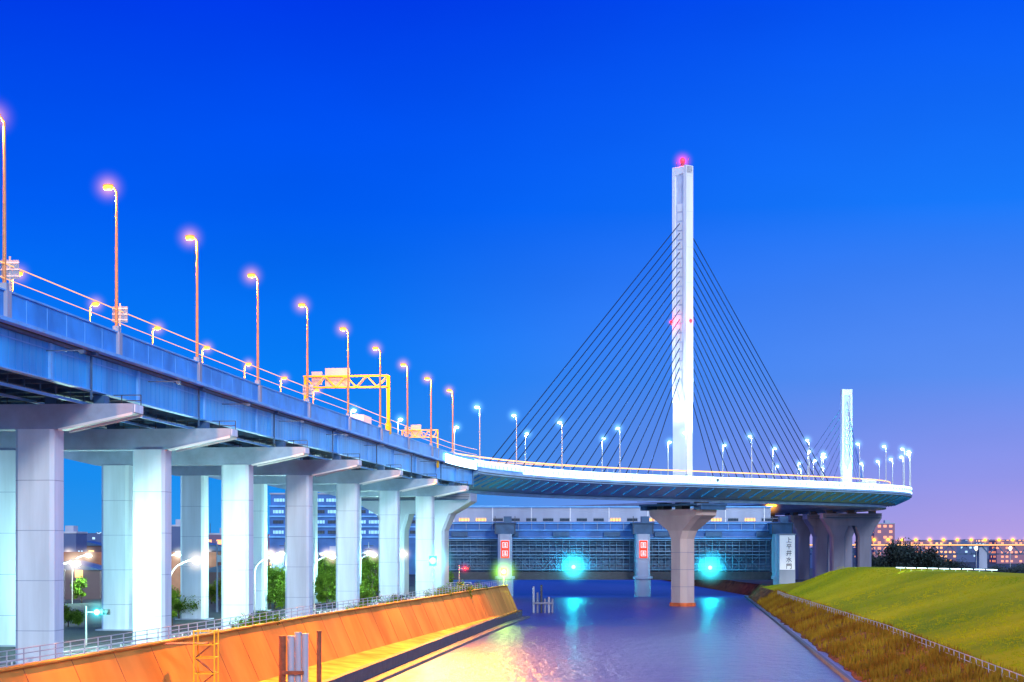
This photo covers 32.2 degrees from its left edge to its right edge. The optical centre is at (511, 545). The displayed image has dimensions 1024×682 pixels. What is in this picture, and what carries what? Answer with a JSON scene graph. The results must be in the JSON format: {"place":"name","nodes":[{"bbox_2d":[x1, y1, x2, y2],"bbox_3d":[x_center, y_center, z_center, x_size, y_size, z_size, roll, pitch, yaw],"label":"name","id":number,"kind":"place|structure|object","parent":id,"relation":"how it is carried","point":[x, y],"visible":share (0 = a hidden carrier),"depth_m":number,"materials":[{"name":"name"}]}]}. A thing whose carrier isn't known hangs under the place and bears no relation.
{"place":"outdoors","nodes":[
{"label":"outdoors","id":0,"kind":"place"},
{"bbox_2d":[64,526,87,551],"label":"house","id":1,"kind":"structure","parent":0,"point":[75,540],"depth_m":474.50,"materials":[{"name":"blue"}]},
{"bbox_2d":[64,560,101,598],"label":"house","id":2,"kind":"structure","parent":0,"point":[91,572],"depth_m":324.00,"materials":[{"name":"grey"}]},
{"bbox_2d":[87,541,101,551],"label":"house","id":3,"kind":"structure","parent":0,"point":[93,546],"depth_m":494.00,"materials":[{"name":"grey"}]},
{"bbox_2d":[87,533,101,542],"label":"city building","id":4,"kind":"structure","parent":0,"point":[96,537],"depth_m":1135.66,"materials":[{"name":"blue"}]},
{"bbox_2d":[171,519,180,548],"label":"building","id":5,"kind":"structure","parent":0,"point":[175,536],"depth_m":514.00,"materials":[{"name":"blue"}]},
{"bbox_2d":[171,542,220,551],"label":"house","id":6,"kind":"structure","parent":0,"point":[211,548],"depth_m":423.60,"materials":[{"name":"blue"}]},
{"bbox_2d":[0,596,413,666],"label":"road","id":7,"kind":"structure","parent":0,"point":[78,652],"depth_m":176.13,"materials":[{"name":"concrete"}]},
{"bbox_2d":[171,557,200,575],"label":"street lamp","id":8,"kind":"object","parent":7,"relation":"on","point":[196,560],"visible":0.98,"depth_m":189.88,"materials":[{"name":"white metal"}]},
{"bbox_2d":[209,565,220,598],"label":"house","id":9,"kind":"structure","parent":0,"point":[212,574],"depth_m":324.00,"materials":[{"name":"grey"}]},
{"bbox_2d":[209,528,220,544],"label":"house","id":10,"kind":"structure","parent":0,"point":[214,537],"depth_m":534.00,"materials":[{"name":"purple"}]},
{"bbox_2d":[0,574,449,658],"bbox_3d":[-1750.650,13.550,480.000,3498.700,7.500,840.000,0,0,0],"label":"ground","id":11,"kind":"structure","parent":0,"point":[72,632],"depth_m":226.79,"materials":[{"name":"grey concrete"}]},
{"bbox_2d":[0,395,142,663],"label":"viaduct pier","id":12,"kind":"structure","parent":11,"relation":"on","point":[39,429],"depth_m":141.38,"materials":[{"name":"concrete"}]},
{"bbox_2d":[0,261,478,487],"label":"elevated highway","id":13,"kind":"structure","parent":12,"relation":"on","point":[110,363],"depth_m":161.38,"materials":[{"name":"blue metal"}]},
{"bbox_2d":[0,114,8,290],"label":"highway lamp","id":14,"kind":"object","parent":13,"relation":"on","point":[4,284],"visible":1,"depth_m":119.86,"materials":[{"name":"brown metal"}]},
{"bbox_2d":[0,256,18,290],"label":"road sign","id":15,"kind":"object","parent":13,"relation":"on","point":[12,272],"visible":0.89,"depth_m":121.42,"materials":[{"name":"white metal"}]},
{"bbox_2d":[46,350,85,353],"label":"wall floodlight","id":16,"kind":"object","parent":13,"relation":"attached to","point":[82,351],"depth_m":128.04,"materials":[{"name":"blue metal"}]},
{"bbox_2d":[89,302,98,320],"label":"highway lamp","id":17,"kind":"object","parent":13,"relation":"on","point":[95,303],"visible":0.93,"depth_m":212.83,"materials":[{"name":"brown metal"}]},
{"bbox_2d":[103,184,120,332],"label":"highway lamp","id":18,"kind":"object","parent":13,"relation":"on","point":[116,327],"visible":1,"depth_m":143.34,"materials":[{"name":"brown metal"}]},
{"bbox_2d":[112,303,127,325],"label":"road sign","id":19,"kind":"object","parent":13,"relation":"on","point":[123,316],"visible":0.9,"depth_m":144.91,"materials":[{"name":"white metal"}]},
{"bbox_2d":[185,235,199,361],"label":"highway lamp","id":20,"kind":"object","parent":13,"relation":"on","point":[192,237],"visible":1,"depth_m":166.82,"materials":[{"name":"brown metal"}]},
{"bbox_2d":[247,273,260,384],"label":"highway lamp","id":21,"kind":"object","parent":13,"relation":"on","point":[253,275],"visible":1,"depth_m":190.30,"materials":[{"name":"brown metal"}]},
{"bbox_2d":[298,303,309,402],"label":"highway lamp","id":22,"kind":"object","parent":13,"relation":"on","point":[307,398],"visible":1,"depth_m":213.76,"materials":[{"name":"brown metal"}]},
{"bbox_2d":[303,384,312,394],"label":"road sign","id":23,"kind":"object","parent":13,"relation":"on","point":[310,389],"visible":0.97,"depth_m":215.03,"materials":[{"name":"white metal"}]},
{"bbox_2d":[340,327,349,416],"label":"highway lamp","id":24,"kind":"object","parent":13,"relation":"on","point":[344,329],"visible":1,"depth_m":237.20,"materials":[{"name":"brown metal"}]},
{"bbox_2d":[303,368,391,434],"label":"sign gantry","id":25,"kind":"object","parent":13,"relation":"attached to","point":[335,378],"visible":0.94,"depth_m":269.00,"materials":[{"name":"yellow metal"}]},
{"bbox_2d":[350,414,370,423],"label":"box truck","id":26,"kind":"object","parent":13,"relation":"on","point":[362,418],"depth_m":258.34,"materials":[{"name":"white paint"}]},
{"bbox_2d":[372,347,381,428],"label":"highway lamp","id":27,"kind":"object","parent":13,"relation":"on","point":[377,348],"visible":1,"depth_m":260.66,"materials":[{"name":"brown metal"}]},
{"bbox_2d":[401,363,408,437],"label":"highway lamp","id":28,"kind":"object","parent":13,"relation":"on","point":[404,364],"visible":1,"depth_m":284.10,"materials":[{"name":"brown metal"}]},
{"bbox_2d":[402,425,438,467],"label":"sign gantry","id":29,"kind":"object","parent":13,"relation":"attached to","point":[416,433],"visible":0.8,"depth_m":315.42,"materials":[{"name":"yellow paint"}]},
{"bbox_2d":[425,377,432,445],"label":"highway lamp","id":30,"kind":"object","parent":13,"relation":"on","point":[430,443],"visible":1,"depth_m":307.58,"materials":[{"name":"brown metal"}]},
{"bbox_2d":[447,389,453,452],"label":"highway lamp","id":31,"kind":"object","parent":13,"relation":"on","point":[449,390],"visible":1,"depth_m":330.97,"materials":[{"name":"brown metal"}]},
{"bbox_2d":[64,559,79,565],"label":"street lamp","id":32,"kind":"object","parent":11,"relation":"on","point":[74,562],"visible":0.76,"depth_m":164.79,"materials":[{"name":"white metal"}]},
{"bbox_2d":[64,603,84,626],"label":"tree","id":33,"kind":"object","parent":11,"relation":"on","point":[78,617],"visible":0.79,"depth_m":214.73,"materials":[{"name":"green plant"}]},
{"bbox_2d":[70,574,86,602],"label":"tree","id":34,"kind":"object","parent":11,"relation":"on","point":[80,582],"visible":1,"depth_m":302.75,"materials":[{"name":"green plant"}]},
{"bbox_2d":[72,553,91,603],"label":"street lamp","id":35,"kind":"object","parent":11,"relation":"on","point":[88,554],"visible":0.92,"depth_m":299.94,"materials":[{"name":"white metal"}]},
{"bbox_2d":[85,606,109,644],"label":"traffic light","id":36,"kind":"object","parent":11,"relation":"on","point":[101,611],"visible":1,"depth_m":174.88,"materials":[{"name":"metal"}]},
{"bbox_2d":[0,421,237,646],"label":"viaduct pier","id":37,"kind":"structure","parent":11,"relation":"on","point":[151,449],"depth_m":171.41,"materials":[{"name":"concrete"}]},
{"bbox_2d":[64,552,220,596],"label":"warehouse","id":38,"kind":"structure","parent":11,"relation":"on","point":[95,557],"depth_m":340.00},
{"bbox_2d":[171,585,181,625],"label":"tree","id":39,"kind":"object","parent":11,"relation":"on","point":[174,596],"visible":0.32,"depth_m":214.57,"materials":[{"name":"green plant"}]},
{"bbox_2d":[171,595,200,618],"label":"tree","id":40,"kind":"object","parent":11,"relation":"on","point":[179,607],"visible":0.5,"depth_m":234.42,"materials":[{"name":"green plant"}]},
{"bbox_2d":[64,440,308,630],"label":"viaduct pier","id":41,"kind":"structure","parent":11,"relation":"on","point":[236,464],"depth_m":204.18,"materials":[{"name":"paint"}]},
{"bbox_2d":[209,579,220,603],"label":"tree","id":42,"kind":"object","parent":11,"relation":"on","point":[212,590],"visible":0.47,"depth_m":298.26,"materials":[{"name":"green plant"}]},
{"bbox_2d":[210,541,220,611],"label":"utility pole","id":43,"kind":"object","parent":11,"relation":"on","point":[218,558],"visible":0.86,"depth_m":261.90,"materials":[{"name":"concrete"}]},
{"bbox_2d":[0,594,431,667],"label":"railing","id":44,"kind":"object","parent":11,"relation":"on","point":[145,638],"visible":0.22,"depth_m":164.38,"materials":[{"name":"metal"}]},
{"bbox_2d":[229,615,266,627],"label":"shrub","id":45,"kind":"object","parent":11,"relation":"on","point":[250,623],"visible":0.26,"depth_m":186.01,"materials":[{"name":"green plant"}]},
{"bbox_2d":[235,609,279,625],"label":"shrub","id":46,"kind":"object","parent":11,"relation":"on","point":[264,617],"visible":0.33,"depth_m":189.97,"materials":[{"name":"green plant"}]},
{"bbox_2d":[0,585,517,681],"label":"levee wall","id":47,"kind":"structure","parent":11,"relation":"on","point":[249,653],"depth_m":180.87,"materials":[{"name":"concrete"}]},
{"bbox_2d":[0,579,505,666],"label":"railing","id":48,"kind":"object","parent":47,"relation":"on","point":[188,632],"visible":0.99,"depth_m":162.27,"materials":[{"name":"grey metal"}]},
{"bbox_2d":[429,556,436,595],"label":"signal light","id":49,"kind":"object","parent":47,"relation":"on","point":[432,561],"visible":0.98,"depth_m":286.30,"materials":[{"name":"metal"}]},
{"bbox_2d":[171,454,361,619],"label":"viaduct pier","id":50,"kind":"structure","parent":11,"relation":"on","point":[297,474],"depth_m":234.23,"materials":[{"name":"paint"}]},
{"bbox_2d":[254,555,278,615],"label":"street lamp","id":51,"kind":"object","parent":11,"relation":"on","point":[274,557],"visible":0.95,"depth_m":235.92,"materials":[{"name":"white metal"}]},
{"bbox_2d":[267,579,284,608],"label":"tree","id":52,"kind":"object","parent":11,"relation":"on","point":[274,593],"visible":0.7,"depth_m":270.02,"materials":[{"name":"green plant"}]},
{"bbox_2d":[267,561,284,608],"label":"tree","id":53,"kind":"object","parent":11,"relation":"on","point":[273,575],"visible":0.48,"depth_m":273.89,"materials":[{"name":"green plant"}]},
{"bbox_2d":[209,465,402,610],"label":"viaduct pier","id":54,"kind":"structure","parent":11,"relation":"on","point":[347,482],"depth_m":265.36,"materials":[{"name":"paint"}]},
{"bbox_2d":[313,554,335,609],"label":"street lamp","id":55,"kind":"object","parent":11,"relation":"on","point":[331,555],"visible":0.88,"depth_m":269.96,"materials":[{"name":"white metal"}]},
{"bbox_2d":[315,569,335,604],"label":"tree","id":56,"kind":"object","parent":11,"relation":"on","point":[328,577],"visible":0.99,"depth_m":294.46,"materials":[{"name":"green plant"}]},
{"bbox_2d":[315,579,335,603],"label":"tree","id":57,"kind":"object","parent":11,"relation":"on","point":[323,600],"visible":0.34,"depth_m":295.67,"materials":[{"name":"green plant"}]},
{"bbox_2d":[318,554,335,583],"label":"tree","id":58,"kind":"object","parent":11,"relation":"on","point":[324,565],"visible":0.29,"depth_m":324.59,"materials":[{"name":"green plant"}]},
{"bbox_2d":[267,474,437,603],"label":"viaduct pier","id":59,"kind":"structure","parent":11,"relation":"on","point":[389,490],"depth_m":299.35,"materials":[{"name":"paint"}]},
{"bbox_2d":[326,580,381,607],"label":"tree","id":60,"kind":"object","parent":11,"relation":"on","point":[365,593],"visible":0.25,"depth_m":276.93,"materials":[{"name":"green plant"}]},
{"bbox_2d":[361,552,378,593],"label":"tree","id":61,"kind":"object","parent":11,"relation":"on","point":[368,576],"visible":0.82,"depth_m":349.88,"materials":[{"name":"green plant"}]},
{"bbox_2d":[269,493,508,581],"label":"factory building","id":62,"kind":"structure","parent":11,"relation":"on","point":[327,523],"depth_m":610.00,"materials":[{"name":"blue glass"}]},
{"bbox_2d":[377,593,406,603],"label":"shrub","id":63,"kind":"object","parent":11,"relation":"on","point":[395,597],"visible":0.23,"depth_m":261.98,"materials":[{"name":"green plant"}]},
{"bbox_2d":[318,481,468,597],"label":"viaduct pier","id":64,"kind":"structure","parent":11,"relation":"on","point":[424,496],"depth_m":333.73,"materials":[{"name":"paint"}]},
{"bbox_2d":[361,493,476,594],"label":"bridge pier","id":65,"kind":"structure","parent":11,"relation":"on","point":[447,508],"depth_m":353.80,"materials":[{"name":"white concrete"}]},
{"bbox_2d":[424,585,450,596],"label":"shrub","id":66,"kind":"object","parent":11,"relation":"on","point":[438,591],"visible":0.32,"depth_m":299.96,"materials":[{"name":"green plant"}]},
{"bbox_2d":[443,580,474,597],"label":"shrub","id":67,"kind":"object","parent":11,"relation":"on","point":[457,588],"visible":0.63,"depth_m":319.56,"materials":[{"name":"green plant"}]},
{"bbox_2d":[469,581,488,589],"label":"shrub","id":68,"kind":"object","parent":11,"relation":"on","point":[480,585],"visible":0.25,"depth_m":339.91,"materials":[{"name":"green plant"}]},
{"bbox_2d":[501,568,506,584],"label":"signal light","id":69,"kind":"object","parent":11,"relation":"on","point":[503,572],"visible":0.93,"depth_m":366.30,"materials":[{"name":"metal"}]},
{"bbox_2d":[272,555,326,571],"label":"house","id":70,"kind":"structure","parent":0,"point":[281,559],"depth_m":424.00,"materials":[{"name":"white"}]},
{"bbox_2d":[318,541,335,561],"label":"house","id":71,"kind":"structure","parent":0,"point":[332,549],"depth_m":474.00,"materials":[{"name":"grey"}]},
{"bbox_2d":[361,552,378,575],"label":"house","id":72,"kind":"structure","parent":0,"point":[363,555],"depth_m":493.60,"materials":[{"name":"grey"}]},
{"bbox_2d":[260,609,529,681],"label":"pavement","id":73,"kind":"structure","parent":0,"point":[383,663],"depth_m":228.73,"materials":[{"name":"concrete"}]},
{"bbox_2d":[164,629,218,681],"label":"stair scaffold","id":74,"kind":"object","parent":73,"relation":"on","point":[198,643],"visible":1,"depth_m":147.20,"materials":[{"name":"metal"}]},
{"bbox_2d":[0,0,1023,547],"label":"sky","id":75,"kind":"structure","parent":0,"point":[465,189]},
{"bbox_2d":[384,580,860,681],"bbox_3d":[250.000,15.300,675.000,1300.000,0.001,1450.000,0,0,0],"label":"water","id":76,"kind":"structure","parent":0,"point":[601,631],"depth_m":275.14,"materials":[{"name":"blue liquid"}]},
{"bbox_2d":[278,631,321,681],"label":"mooring dolphin","id":77,"kind":"object","parent":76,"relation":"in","point":[293,672],"visible":1,"depth_m":149.77,"materials":[{"name":"metal"}]},
{"bbox_2d":[532,585,552,612],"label":"mooring dolphin","id":78,"kind":"object","parent":76,"relation":"in","point":[537,602],"visible":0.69,"depth_m":405.79,"materials":[{"name":"grey concrete"}]},
{"bbox_2d":[449,506,793,596],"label":"floodgate","id":79,"kind":"object","parent":76,"relation":"in","point":[602,542],"visible":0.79,"depth_m":542.15,"materials":[{"name":"blue metal"}]},
{"bbox_2d":[500,540,509,558],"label":"signal board","id":80,"kind":"object","parent":79,"relation":"attached to","point":[504,549],"visible":1,"depth_m":533.55,"materials":[{"name":"red paint"}]},
{"bbox_2d":[639,540,647,558],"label":"signal board","id":81,"kind":"object","parent":79,"relation":"attached to","point":[643,549],"visible":1,"depth_m":533.55,"materials":[{"name":"red paint"}]},
{"bbox_2d":[639,498,726,606],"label":"river pier","id":82,"kind":"structure","parent":76,"relation":"in","point":[682,523],"depth_m":447.86,"materials":[{"name":"beige concrete"}]},
{"bbox_2d":[435,158,911,514],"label":"cable stayed bridge","id":83,"kind":"structure","parent":82,"relation":"on","point":[800,496],"depth_m":448.55,"materials":[{"name":"paint"}]},
{"bbox_2d":[474,406,480,459],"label":"bridge lamp","id":84,"kind":"object","parent":83,"relation":"on","point":[477,407],"visible":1,"depth_m":354.11,"materials":[{"name":"white metal"}]},
{"bbox_2d":[511,414,517,465],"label":"bridge lamp","id":85,"kind":"object","parent":83,"relation":"on","point":[513,415],"visible":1,"depth_m":376.52,"materials":[{"name":"white metal"}]},
{"bbox_2d":[557,421,563,469],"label":"bridge lamp","id":86,"kind":"object","parent":83,"relation":"on","point":[560,422],"visible":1,"depth_m":397.81,"materials":[{"name":"white metal"}]},
{"bbox_2d":[744,595,855,681],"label":"kerb","id":87,"kind":"structure","parent":76,"relation":"on","point":[834,668],"depth_m":259.06,"materials":[{"name":"concrete"}]},
{"bbox_2d":[810,544,1023,567],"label":"truss bridge","id":88,"kind":"structure","parent":76,"relation":"on","point":[982,552],"depth_m":895.91,"materials":[{"name":"orange metal"}]},
{"bbox_2d":[512,548,1023,575],"bbox_3d":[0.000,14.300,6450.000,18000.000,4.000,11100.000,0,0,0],"label":"ground","id":89,"kind":"structure","parent":0,"point":[972,564],"depth_m":1167.51,"materials":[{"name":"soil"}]},
{"bbox_2d":[911,540,975,561],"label":"city building","id":90,"kind":"structure","parent":89,"relation":"on","point":[969,558],"depth_m":1339.28,"materials":[{"name":"blue"}]},
{"bbox_2d":[785,512,829,579],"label":"bridge pier","id":91,"kind":"structure","parent":0,"point":[801,530],"depth_m":602.23,"materials":[{"name":"concrete"}]},
{"bbox_2d":[803,511,855,577],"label":"bridge pier","id":92,"kind":"structure","parent":0,"point":[816,527],"depth_m":586.17,"materials":[{"name":"concrete"}]},
{"bbox_2d":[665,568,1011,595],"bbox_3d":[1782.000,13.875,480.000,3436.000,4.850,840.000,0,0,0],"label":"ground","id":93,"kind":"structure","parent":0,"point":[746,587],"depth_m":591.34,"materials":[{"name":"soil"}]},
{"bbox_2d":[871,537,925,566],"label":"tree","id":94,"kind":"object","parent":93,"relation":"on","point":[892,550],"visible":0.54,"depth_m":597.49,"materials":[{"name":"green plant"}]},
{"bbox_2d":[894,545,954,568],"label":"tree","id":95,"kind":"object","parent":93,"relation":"on","point":[920,559],"visible":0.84,"depth_m":587.34,"materials":[{"name":"green plant"}]},
{"bbox_2d":[943,556,970,569],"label":"tree","id":96,"kind":"object","parent":93,"relation":"on","point":[956,564],"visible":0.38,"depth_m":638.81,"materials":[{"name":"green plant"}]},
{"bbox_2d":[993,564,1023,572],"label":"tree","id":97,"kind":"object","parent":93,"relation":"on","point":[1013,570],"visible":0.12,"depth_m":427.58,"materials":[{"name":"green plant"}]},
{"bbox_2d":[819,510,881,570],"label":"bridge pier","id":98,"kind":"structure","parent":0,"point":[837,525],"depth_m":566.34,"materials":[{"name":"concrete"}]},
{"bbox_2d":[748,587,1010,681],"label":"terrain","id":99,"kind":"structure","parent":0,"point":[759,593],"depth_m":247.72,"materials":[{"name":"red plant"}]},
{"bbox_2d":[757,589,1023,681],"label":"weeds","id":100,"kind":"object","parent":99,"relation":"on","point":[902,662],"visible":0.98,"depth_m":224.93,"materials":[{"name":"brown plant"}]},
{"bbox_2d":[778,591,1023,680],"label":"railing","id":101,"kind":"object","parent":99,"relation":"on","point":[910,637],"visible":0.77,"depth_m":217.32,"materials":[{"name":"grey metal"}]},
{"bbox_2d":[871,520,894,556],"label":"apartment block","id":102,"kind":"structure","parent":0,"point":[884,531],"depth_m":995.00,"materials":[{"name":"pink"}]},
{"bbox_2d":[764,567,1023,676],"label":"hill","id":103,"kind":"structure","parent":0,"point":[976,651],"depth_m":296.13,"materials":[{"name":"green plant"}]},
{"bbox_2d":[776,534,795,583],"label":"sign","id":104,"kind":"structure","parent":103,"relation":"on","point":[785,558],"depth_m":527.45,"materials":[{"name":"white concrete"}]},
{"bbox_2d":[896,567,996,571],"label":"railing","id":105,"kind":"object","parent":103,"relation":"on","point":[947,568],"visible":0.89,"depth_m":367.40,"materials":[{"name":"white metal"}]},
{"bbox_2d":[895,541,933,551],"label":"city building","id":106,"kind":"structure","parent":0,"point":[922,542],"depth_m":1208.36,"materials":[{"name":"pink"}]},
{"bbox_2d":[934,541,956,561],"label":"city building","id":107,"kind":"structure","parent":0,"point":[941,549],"depth_m":1282.43,"materials":[{"name":"purple"}]},
{"bbox_2d":[989,541,1023,562],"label":"city building","id":108,"kind":"structure","parent":0,"point":[1005,558],"depth_m":1234.56,"materials":[{"name":"purple"}]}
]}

